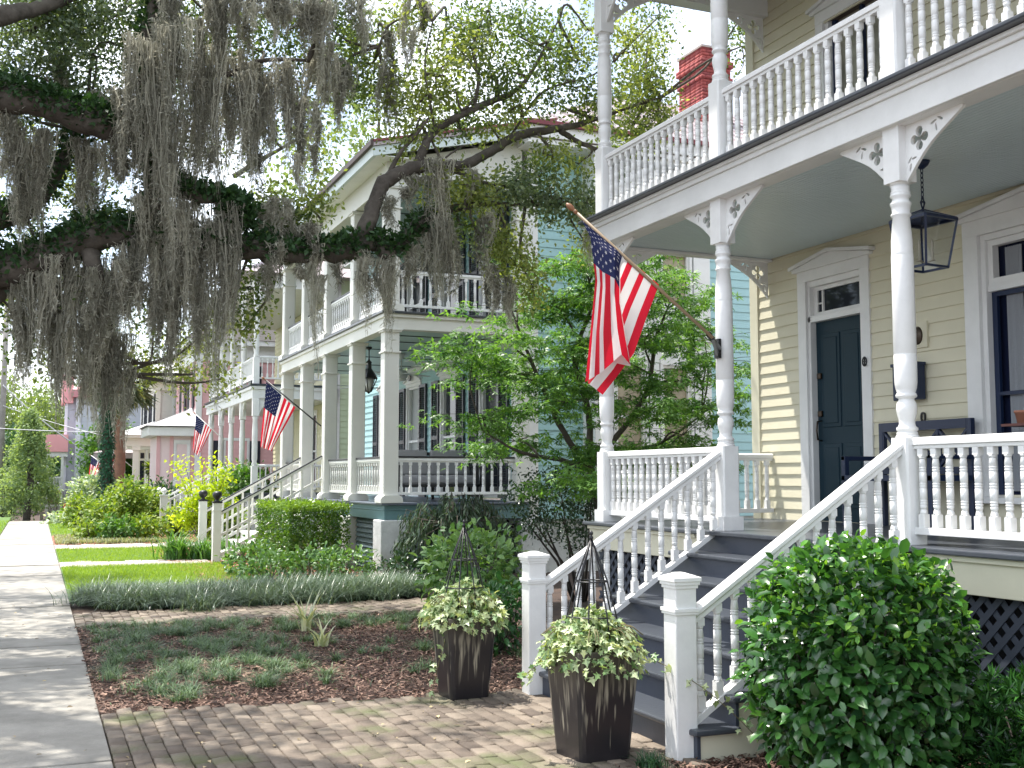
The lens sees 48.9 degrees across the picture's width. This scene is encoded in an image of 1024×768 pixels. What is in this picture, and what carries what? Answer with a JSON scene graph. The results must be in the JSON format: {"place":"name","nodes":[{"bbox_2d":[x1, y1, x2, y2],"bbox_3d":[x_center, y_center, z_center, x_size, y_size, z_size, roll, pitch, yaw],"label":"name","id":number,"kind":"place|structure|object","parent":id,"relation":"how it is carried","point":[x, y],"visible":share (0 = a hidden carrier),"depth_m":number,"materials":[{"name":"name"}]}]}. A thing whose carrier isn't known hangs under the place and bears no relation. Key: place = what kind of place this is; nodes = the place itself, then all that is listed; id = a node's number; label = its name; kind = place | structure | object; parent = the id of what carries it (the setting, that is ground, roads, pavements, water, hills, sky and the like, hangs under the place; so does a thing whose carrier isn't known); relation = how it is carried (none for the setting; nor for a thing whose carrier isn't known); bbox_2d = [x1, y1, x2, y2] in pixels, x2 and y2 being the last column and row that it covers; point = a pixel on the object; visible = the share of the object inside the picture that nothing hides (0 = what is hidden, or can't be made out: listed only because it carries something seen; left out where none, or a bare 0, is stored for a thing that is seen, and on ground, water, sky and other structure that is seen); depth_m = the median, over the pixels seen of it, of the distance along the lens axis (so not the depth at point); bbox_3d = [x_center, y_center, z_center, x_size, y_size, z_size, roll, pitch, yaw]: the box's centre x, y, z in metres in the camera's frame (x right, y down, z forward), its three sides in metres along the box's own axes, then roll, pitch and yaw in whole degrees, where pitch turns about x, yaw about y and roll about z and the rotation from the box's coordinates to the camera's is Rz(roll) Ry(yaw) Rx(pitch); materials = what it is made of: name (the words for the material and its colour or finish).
{"place":"outdoors","nodes":[
{"label":"outdoors","id":0,"kind":"place"},
{"bbox_2d":[0,521,113,767],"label":"sidewalk","id":1,"kind":"structure","parent":0,"point":[50,726],"depth_m":9.52,"materials":[{"name":"concrete"}]},
{"bbox_2d":[39,375,140,520],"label":"lavender house","id":2,"kind":"structure","parent":0,"point":[60,446],"depth_m":59.68,"materials":[{"name":"grey paint"}]},
{"bbox_2d":[0,517,252,601],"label":"lawn","id":3,"kind":"structure","parent":0,"point":[2,519],"depth_m":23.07,"materials":[{"name":"green plant"}]},
{"bbox_2d":[0,520,75,534],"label":"lawn grass","id":4,"kind":"structure","parent":3,"relation":"on","point":[62,529],"depth_m":36.21,"materials":[{"name":"green plant"}]},
{"bbox_2d":[39,508,68,523],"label":"garden bush","id":5,"kind":"object","parent":3,"relation":"on","point":[52,517],"visible":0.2,"depth_m":40.30,"materials":[{"name":"green plant"}]},
{"bbox_2d":[55,488,97,527],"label":"garden bush","id":6,"kind":"object","parent":3,"relation":"on","point":[76,501],"visible":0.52,"depth_m":36.98,"materials":[{"name":"green plant"}]},
{"bbox_2d":[61,468,118,509],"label":"garden bush","id":7,"kind":"object","parent":3,"relation":"on","point":[91,482],"visible":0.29,"depth_m":42.62,"materials":[{"name":"green plant"}]},
{"bbox_2d":[93,476,128,516],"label":"garden bush","id":8,"kind":"object","parent":3,"relation":"on","point":[102,497],"visible":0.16,"depth_m":33.70,"materials":[{"name":"green plant"}]},
{"bbox_2d":[150,527,204,559],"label":"agapanthus","id":9,"kind":"object","parent":3,"relation":"on","point":[173,549],"visible":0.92,"depth_m":22.33,"materials":[{"name":"green plant"}]},
{"bbox_2d":[73,598,430,629],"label":"brick path","id":10,"kind":"structure","parent":0,"point":[385,606],"depth_m":13.54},
{"bbox_2d":[0,0,745,472],"label":"sky","id":11,"kind":"structure","parent":0,"point":[700,22],"materials":[{"name":"white"}]},
{"bbox_2d":[73,611,710,767],"bbox_3d":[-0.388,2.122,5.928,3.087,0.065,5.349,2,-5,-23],"label":"brick paving","id":12,"kind":"structure","parent":0,"point":[493,731],"depth_m":7.01,"materials":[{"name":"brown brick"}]},
{"bbox_2d":[5,605,551,767],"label":"fallen leaves","id":13,"kind":"object","parent":12,"relation":"on","point":[361,765],"visible":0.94,"depth_m":7.16,"materials":[{"name":"brown plant"}]},
{"bbox_2d":[432,611,496,700],"bbox_3d":[-0.358,2.010,8.336,0.398,0.592,0.398,2,-5,-23],"label":"planter pot","id":14,"kind":"object","parent":12,"relation":"on","point":[464,669],"visible":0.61,"depth_m":8.19,"materials":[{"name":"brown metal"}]},
{"bbox_2d":[417,577,509,702],"bbox_3d":[-0.354,1.917,8.343,0.700,0.969,0.698,2,-5,-23],"label":"ivy plant","id":15,"kind":"object","parent":14,"relation":"in","point":[467,601],"visible":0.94,"depth_m":8.21,"materials":[{"name":"green plant"}]},
{"bbox_2d":[442,520,488,617],"bbox_3d":[-0.358,1.371,8.390,0.360,0.716,0.360,1,-5,-12],"label":"obelisk trellis","id":16,"kind":"object","parent":14,"relation":"in","point":[463,534],"visible":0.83,"depth_m":8.38,"materials":[{"name":"black metal"}]},
{"bbox_2d":[545,641,639,762],"bbox_3d":[0.467,1.846,6.565,0.427,0.622,0.427,2,-5,-26],"label":"planter pot","id":17,"kind":"object","parent":12,"relation":"on","point":[592,723],"visible":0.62,"depth_m":6.41,"materials":[{"name":"brown metal"}]},
{"bbox_2d":[562,531,621,649],"bbox_3d":[0.467,1.222,6.617,0.360,0.716,0.360,1,-5,-12],"label":"obelisk trellis","id":18,"kind":"object","parent":17,"relation":"in","point":[591,544],"visible":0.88,"depth_m":6.61,"materials":[{"name":"black metal"}]},
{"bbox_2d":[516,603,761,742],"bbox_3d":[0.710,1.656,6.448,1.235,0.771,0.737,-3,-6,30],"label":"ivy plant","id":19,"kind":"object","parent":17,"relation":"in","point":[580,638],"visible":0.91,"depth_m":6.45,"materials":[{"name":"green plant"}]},
{"bbox_2d":[620,747,675,767],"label":"grass tuft","id":20,"kind":"object","parent":12,"relation":"on","point":[650,761],"visible":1,"depth_m":6.25,"materials":[{"name":"green plant"}]},
{"bbox_2d":[0,499,986,767],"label":"ground","id":21,"kind":"structure","parent":0,"point":[556,597],"depth_m":9.85,"materials":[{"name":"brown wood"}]},
{"bbox_2d":[0,301,15,516],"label":"utility pole","id":22,"kind":"object","parent":21,"relation":"on","point":[2,407],"visible":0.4,"depth_m":56.55,"materials":[{"name":"wood"}]},
{"bbox_2d":[0,461,34,516],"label":"broad tree","id":23,"kind":"object","parent":21,"relation":"on","point":[3,471],"visible":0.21,"depth_m":56.04,"materials":[{"name":"green plant"}]},
{"bbox_2d":[0,364,58,429],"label":"distant tree","id":24,"kind":"object","parent":21,"relation":"on","point":[8,398],"visible":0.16,"depth_m":86.72,"materials":[{"name":"green plant"}]},
{"bbox_2d":[0,369,63,504],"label":"distant tree","id":25,"kind":"object","parent":21,"relation":"on","point":[32,398],"visible":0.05,"depth_m":90.34,"materials":[{"name":"green plant"}]},
{"bbox_2d":[3,421,63,513],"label":"distant tree","id":26,"kind":"object","parent":21,"relation":"on","point":[57,468],"visible":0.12,"depth_m":69.86,"materials":[{"name":"green plant"}]},
{"bbox_2d":[0,405,67,520],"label":"conical tree","id":27,"kind":"object","parent":21,"relation":"on","point":[31,496],"visible":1,"depth_m":54.73,"materials":[{"name":"green plant"}]},
{"bbox_2d":[5,383,75,483],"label":"distant tree","id":28,"kind":"object","parent":21,"relation":"on","point":[44,413],"visible":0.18,"depth_m":83.50,"materials":[{"name":"green plant"}]},
{"bbox_2d":[66,410,138,484],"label":"backyard tree","id":29,"kind":"object","parent":21,"relation":"on","point":[93,446],"visible":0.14,"depth_m":57.18,"materials":[{"name":"green plant"}]},
{"bbox_2d":[95,260,118,500],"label":"ivy clad tree","id":30,"kind":"object","parent":21,"relation":"on","point":[106,456],"visible":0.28,"depth_m":42.16,"materials":[{"name":"green plant"}]},
{"bbox_2d":[86,349,161,491],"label":"palm tree","id":31,"kind":"object","parent":21,"relation":"on","point":[146,398],"visible":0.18,"depth_m":44.31,"materials":[{"name":"brown plant"}]},
{"bbox_2d":[54,542,196,548],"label":"paver walk","id":32,"kind":"structure","parent":21,"relation":"on","point":[84,546],"depth_m":26.98,"materials":[{"name":"grey concrete"}]},
{"bbox_2d":[59,559,208,566],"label":"paver path","id":33,"kind":"structure","parent":21,"relation":"on","point":[95,563],"depth_m":21.52,"materials":[{"name":"grey concrete"}]},
{"bbox_2d":[91,363,176,488],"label":"ivory house","id":34,"kind":"structure","parent":21,"relation":"on","point":[137,448],"depth_m":50.01,"materials":[{"name":"paint"}]},
{"bbox_2d":[134,481,174,522],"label":"garden bush","id":35,"kind":"object","parent":21,"relation":"on","point":[156,502],"visible":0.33,"depth_m":33.62,"materials":[{"name":"green plant"}]},
{"bbox_2d":[140,474,184,513],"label":"garden bush","id":36,"kind":"object","parent":21,"relation":"on","point":[171,488],"visible":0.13,"depth_m":36.24,"materials":[{"name":"green plant"}]},
{"bbox_2d":[52,534,360,577],"bbox_3d":[-7.233,3.656,24.239,4.740,0.001,18.100,2,-5,-23],"label":"straw bed","id":37,"kind":"object","parent":21,"relation":"on","point":[245,561],"visible":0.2,"depth_m":21.12,"materials":[{"name":"plant"}]},
{"bbox_2d":[53,533,108,543],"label":"bed ground cover","id":38,"kind":"object","parent":37,"relation":"on","point":[59,537],"visible":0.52,"depth_m":28.84,"materials":[{"name":"green plant"}]},
{"bbox_2d":[64,511,106,538],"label":"garden bush","id":39,"kind":"object","parent":37,"relation":"on","point":[89,529],"visible":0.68,"depth_m":29.20,"materials":[{"name":"green plant"}]},
{"bbox_2d":[68,494,128,535],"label":"garden bush","id":40,"kind":"object","parent":37,"relation":"on","point":[98,509],"visible":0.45,"depth_m":30.68,"materials":[{"name":"green plant"}]},
{"bbox_2d":[89,512,143,539],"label":"garden bush","id":41,"kind":"object","parent":37,"relation":"on","point":[115,529],"visible":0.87,"depth_m":29.00,"materials":[{"name":"green plant"}]},
{"bbox_2d":[57,535,185,544],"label":"edging ground cover","id":42,"kind":"object","parent":37,"relation":"on","point":[112,540],"visible":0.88,"depth_m":27.84,"materials":[{"name":"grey plant"}]},
{"bbox_2d":[105,469,155,535],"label":"garden bush","id":43,"kind":"object","parent":37,"relation":"on","point":[131,501],"visible":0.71,"depth_m":31.54,"materials":[{"name":"green plant"}]},
{"bbox_2d":[118,511,171,539],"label":"garden bush","id":44,"kind":"object","parent":37,"relation":"on","point":[149,529],"visible":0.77,"depth_m":29.75,"materials":[{"name":"green plant"}]},
{"bbox_2d":[154,499,195,537],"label":"garden bush","id":45,"kind":"object","parent":37,"relation":"on","point":[165,517],"visible":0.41,"depth_m":30.96,"materials":[{"name":"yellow plant"}]},
{"bbox_2d":[164,451,238,539],"bbox_3d":[-7.856,2.843,28.635,1.966,2.349,1.273,2,-5,-23],"label":"chartreuse shrub","id":46,"kind":"object","parent":37,"relation":"on","point":[190,520],"visible":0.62,"depth_m":28.45,"materials":[{"name":"yellow plant"}]},
{"bbox_2d":[184,534,225,559],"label":"agapanthus","id":47,"kind":"object","parent":37,"relation":"on","point":[203,553],"visible":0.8,"depth_m":22.34,"materials":[{"name":"green plant"}]},
{"bbox_2d":[52,533,372,581],"bbox_3d":[-6.934,3.669,24.458,4.348,0.157,18.689,3,-6,-30],"label":"pine straw","id":48,"kind":"object","parent":37,"relation":"on","point":[197,560],"visible":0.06,"depth_m":22.01,"materials":[{"name":"brown plant"}]},
{"bbox_2d":[195,497,254,541],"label":"garden bush","id":49,"kind":"object","parent":37,"relation":"on","point":[229,524],"visible":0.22,"depth_m":29.50,"materials":[{"name":"green plant"}]},
{"bbox_2d":[214,534,282,575],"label":"leafy plant","id":50,"kind":"object","parent":37,"relation":"on","point":[243,550],"visible":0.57,"depth_m":18.80,"materials":[{"name":"green plant"}]},
{"bbox_2d":[230,548,307,582],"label":"leafy plant","id":51,"kind":"object","parent":37,"relation":"on","point":[253,560],"visible":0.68,"depth_m":17.22,"materials":[{"name":"green plant"}]},
{"bbox_2d":[254,497,352,572],"bbox_3d":[-3.867,2.687,20.524,1.210,1.264,3.322,2,-5,-23],"label":"clipped hedge","id":52,"kind":"object","parent":37,"relation":"on","point":[289,509],"visible":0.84,"depth_m":19.28,"materials":[{"name":"green plant"}]},
{"bbox_2d":[275,538,350,580],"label":"leafy plant","id":53,"kind":"object","parent":37,"relation":"on","point":[334,565],"visible":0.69,"depth_m":17.27,"materials":[{"name":"green plant"}]},
{"bbox_2d":[309,540,383,579],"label":"leafy plant","id":54,"kind":"object","parent":37,"relation":"on","point":[349,550],"visible":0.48,"depth_m":17.84,"materials":[{"name":"green plant"}]},
{"bbox_2d":[138,327,275,508],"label":"pink house","id":55,"kind":"structure","parent":21,"relation":"on","point":[168,437],"depth_m":42.95,"materials":[{"name":"paint"}]},
{"bbox_2d":[172,440,190,486],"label":"window","id":56,"kind":"structure","parent":55,"relation":"in","point":[188,442],"depth_m":42.64,"materials":[{"name":"white paint"}]},
{"bbox_2d":[223,438,249,469],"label":"window","id":57,"kind":"structure","parent":55,"relation":"in","point":[226,439],"depth_m":43.19,"materials":[{"name":"white paint"}]},
{"bbox_2d":[28,567,437,612],"bbox_3d":[-3.352,2.677,14.918,6.192,0.365,3.634,2,-5,-23],"label":"liriope border","id":58,"kind":"object","parent":21,"relation":"on","point":[159,595],"visible":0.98,"depth_m":14.55,"materials":[{"name":"green plant"}]},
{"bbox_2d":[211,458,278,515],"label":"garden bush","id":59,"kind":"object","parent":21,"relation":"on","point":[241,475],"visible":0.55,"depth_m":32.17,"materials":[{"name":"green plant"}]},
{"bbox_2d":[251,583,329,630],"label":"spider plant","id":60,"kind":"object","parent":21,"relation":"on","point":[305,622],"visible":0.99,"depth_m":11.88,"materials":[{"name":"green plant"}]},
{"bbox_2d":[74,607,521,703],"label":"ground cover grass","id":61,"kind":"structure","parent":21,"relation":"on","point":[204,645],"depth_m":10.40,"materials":[{"name":"green plant"}]},
{"bbox_2d":[304,617,343,646],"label":"spider plant","id":62,"kind":"object","parent":21,"relation":"on","point":[323,641],"visible":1,"depth_m":10.78,"materials":[{"name":"green plant"}]},
{"bbox_2d":[156,261,500,537],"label":"pale green house","id":63,"kind":"structure","parent":21,"relation":"on","point":[250,401],"depth_m":33.39,"materials":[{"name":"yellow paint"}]},
{"bbox_2d":[193,412,224,455],"bbox_3d":[-9.818,1.638,36.561,1.062,1.448,0.200,0,-5,-5],"label":"american flag","id":64,"kind":"object","parent":63,"relation":"attached to","point":[203,429],"visible":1,"depth_m":36.50,"materials":[{"name":"multicoloured fabric"}]},
{"bbox_2d":[313,410,317,489],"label":"window","id":65,"kind":"structure","parent":63,"relation":"in","point":[315,411],"depth_m":34.98,"materials":[{"name":"white paint"}]},
{"bbox_2d":[254,0,484,205],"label":"backyard tree","id":66,"kind":"object","parent":21,"relation":"on","point":[354,131],"visible":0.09,"depth_m":43.33,"materials":[{"name":"green plant"}]},
{"bbox_2d":[0,0,744,452],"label":"live oak","id":67,"kind":"object","parent":21,"relation":"on","point":[170,240],"visible":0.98,"depth_m":12.26,"materials":[{"name":"green plant"}]},
{"bbox_2d":[376,548,437,580],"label":"leafy plant","id":68,"kind":"object","parent":21,"relation":"on","point":[395,567],"visible":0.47,"depth_m":17.32,"materials":[{"name":"green plant"}]},
{"bbox_2d":[387,491,522,581],"bbox_3d":[-0.855,2.572,18.110,2.329,1.702,1.562,2,-5,-23],"label":"weeping shrub","id":69,"kind":"object","parent":21,"relation":"on","point":[421,526],"visible":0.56,"depth_m":17.87,"materials":[{"name":"green plant"}]},
{"bbox_2d":[409,517,527,617],"bbox_3d":[-0.446,2.016,11.962,1.271,1.234,1.191,2,-5,-23],"label":"leafy bush","id":70,"kind":"object","parent":21,"relation":"on","point":[440,562],"visible":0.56,"depth_m":11.80,"materials":[{"name":"green plant"}]},
{"bbox_2d":[198,98,752,578],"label":"cyan house","id":71,"kind":"structure","parent":21,"relation":"on","point":[362,476],"depth_m":20.74,"materials":[{"name":"paint"}]},
{"bbox_2d":[261,377,320,450],"bbox_3d":[-4.321,0.591,22.062,1.190,1.452,0.203,0,-5,-4],"label":"american flag","id":72,"kind":"object","parent":71,"relation":"attached to","point":[278,410],"visible":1,"depth_m":22.00,"materials":[{"name":"multicoloured fabric"}]},
{"bbox_2d":[365,347,377,393],"bbox_3d":[-2.747,-0.261,21.619,0.350,0.897,0.305,2,-5,-23],"label":"porch lantern","id":73,"kind":"object","parent":71,"relation":"hanging from","point":[370,376],"visible":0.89,"depth_m":21.55,"materials":[{"name":"black metal"}]},
{"bbox_2d":[374,353,429,380],"bbox_3d":[-2.242,-0.339,22.819,1.105,0.560,1.105,0,-5,2],"label":"ceiling fan","id":74,"kind":"object","parent":71,"relation":"hanging from","point":[403,375],"visible":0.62,"depth_m":22.73,"materials":[{"name":"white metal"}]},
{"bbox_2d":[403,376,421,495],"bbox_3d":[-2.244,1.159,25.742,0.165,2.805,1.260,2,-5,-23],"label":"front door","id":75,"kind":"structure","parent":71,"relation":"in","point":[412,387],"depth_m":26.04,"materials":[{"name":"white paint"}]},
{"bbox_2d":[406,249,422,311],"bbox_3d":[-2.244,-1.955,26.003,0.165,2.555,1.260,2,-5,-23],"label":"window","id":76,"kind":"structure","parent":71,"relation":"in","point":[416,283],"depth_m":26.25,"materials":[{"name":"white paint"}]},
{"bbox_2d":[398,450,478,500],"bbox_3d":[-1.421,1.637,20.180,1.500,0.920,0.740,2,-5,-23],"label":"porch sofa","id":77,"kind":"object","parent":71,"relation":"on","point":[424,475],"visible":0.46,"depth_m":20.18,"materials":[{"name":"black"}]},
{"bbox_2d":[436,366,458,495],"bbox_3d":[-1.312,0.948,23.540,0.165,2.755,1.260,2,-5,-23],"label":"window","id":78,"kind":"structure","parent":71,"relation":"in","point":[446,404],"depth_m":23.89,"materials":[{"name":"white paint"}]},
{"bbox_2d":[440,227,459,313],"bbox_3d":[-1.312,-2.141,23.800,0.165,2.555,1.260,2,-5,-23],"label":"window","id":79,"kind":"structure","parent":71,"relation":"in","point":[452,300],"depth_m":23.96,"materials":[{"name":"white paint"}]},
{"bbox_2d":[475,206,497,316],"bbox_3d":[-0.419,-2.393,21.694,0.165,2.405,1.260,2,-5,-23],"label":"window","id":80,"kind":"structure","parent":71,"relation":"in","point":[480,301],"depth_m":22.02,"materials":[{"name":"white paint"}]},
{"bbox_2d":[478,362,500,497],"bbox_3d":[-0.419,0.771,21.428,0.165,2.755,1.260,2,-5,-23],"label":"window","id":81,"kind":"structure","parent":71,"relation":"in","point":[483,400],"depth_m":21.68,"materials":[{"name":"white paint"}]},
{"bbox_2d":[613,357,648,469],"bbox_3d":[2.105,0.529,20.080,0.690,2.010,0.112,2,-5,-23],"label":"bay window","id":82,"kind":"structure","parent":71,"relation":"in","point":[636,438],"depth_m":20.14,"materials":[{"name":"white paint"}]},
{"bbox_2d":[658,254,691,306],"bbox_3d":[2.981,-2.429,20.699,0.690,2.010,0.112,2,-5,-23],"label":"bay window","id":83,"kind":"structure","parent":71,"relation":"in","point":[687,262],"depth_m":20.74,"materials":[{"name":"white paint"}]},
{"bbox_2d":[659,359,693,467],"bbox_3d":[2.981,0.560,20.448,0.690,2.010,0.112,2,-5,-23],"label":"bay window","id":84,"kind":"structure","parent":71,"relation":"in","point":[681,394],"depth_m":20.50,"materials":[{"name":"white paint"}]},
{"bbox_2d":[676,44,733,121],"bbox_3d":[4.419,-5.874,25.774,0.846,3.426,1.100,2,-5,-23],"label":"brick chimney","id":85,"kind":"object","parent":71,"relation":"on","point":[697,86],"visible":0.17,"depth_m":25.52,"materials":[{"name":"brown brick"}]},
{"bbox_2d":[455,570,521,656],"bbox_3d":[-0.232,2.153,10.533,1.133,0.826,0.955,2,-5,-23],"label":"leafy bush","id":86,"kind":"object","parent":21,"relation":"on","point":[502,590],"visible":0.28,"depth_m":10.41,"materials":[{"name":"green plant"}]},
{"bbox_2d":[499,451,622,601],"bbox_3d":[0.701,1.882,14.970,1.774,2.015,1.594,0,-5,1],"label":"azalea","id":87,"kind":"object","parent":21,"relation":"on","point":[539,520],"visible":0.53,"depth_m":14.84,"materials":[{"name":"green plant"}]},
{"bbox_2d":[397,248,752,561],"bbox_3d":[1.448,0.487,15.029,6.060,4.868,3.588,2,-5,-23],"label":"japanese maple","id":88,"kind":"object","parent":21,"relation":"on","point":[585,459],"visible":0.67,"depth_m":14.63,"materials":[{"name":"green plant"}]},
{"bbox_2d":[518,0,1023,760],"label":"yellow house","id":89,"kind":"structure","parent":21,"relation":"on","point":[800,194],"depth_m":9.18,"materials":[{"name":"paint"}]},
{"bbox_2d":[566,203,721,394],"bbox_3d":[1.288,-0.579,8.417,0.712,1.366,1.874,-5,-7,44],"label":"american flag","id":90,"kind":"object","parent":89,"relation":"attached to","point":[626,288],"visible":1,"depth_m":8.01,"materials":[{"name":"multicoloured fabric"}]},
{"bbox_2d":[816,314,863,522],"bbox_3d":[3.228,0.346,11.038,0.129,2.000,0.748,2,-5,-23],"label":"front door","id":91,"kind":"structure","parent":89,"relation":"in","point":[839,425],"depth_m":11.09,"materials":[{"name":"blue paint"}]},
{"bbox_2d":[805,0,879,105],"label":"upper window","id":92,"kind":"structure","parent":89,"relation":"in","point":[822,10],"depth_m":11.24,"materials":[{"name":"white paint"}]},
{"bbox_2d":[890,361,925,400],"bbox_3d":[3.517,-0.021,9.995,0.123,0.331,0.316,2,-5,-23],"label":"mailbox","id":93,"kind":"object","parent":89,"relation":"attached to","point":[921,392],"visible":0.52,"depth_m":9.87,"materials":[{"name":"black metal"}]},
{"bbox_2d":[841,418,975,529],"bbox_3d":[3.372,0.770,9.636,0.480,0.920,1.100,2,-5,-23],"label":"porch bench","id":94,"kind":"object","parent":89,"relation":"on","point":[967,424],"visible":0.51,"depth_m":9.52,"materials":[{"name":"wood"}]},
{"bbox_2d":[916,321,928,347],"bbox_3d":[3.598,-0.433,9.992,0.047,0.230,0.230,2,-5,-23],"label":"wall plaque","id":95,"kind":"object","parent":89,"relation":"attached to","point":[922,333],"depth_m":9.93,"materials":[{"name":"yellow paint"}]},
{"bbox_2d":[889,159,957,272],"bbox_3d":[3.029,-1.244,8.300,0.352,0.808,0.352,3,-5,-28],"label":"porch lantern","id":96,"kind":"object","parent":89,"relation":"hanging from","point":[922,218],"visible":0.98,"depth_m":8.27,"materials":[{"name":"black metal"}]},
{"bbox_2d":[952,185,1023,503],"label":"front window","id":97,"kind":"structure","parent":89,"relation":"in","point":[992,230],"depth_m":9.27,"materials":[{"name":"white paint"}]},
{"bbox_2d":[725,528,991,767],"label":"camellia bush","id":98,"kind":"object","parent":21,"relation":"on","point":[852,686],"visible":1,"depth_m":5.76,"materials":[{"name":"green plant"}]},
{"bbox_2d":[936,661,1023,767],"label":"shrub","id":99,"kind":"object","parent":21,"relation":"on","point":[998,752],"visible":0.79,"depth_m":5.89,"materials":[{"name":"green plant"}]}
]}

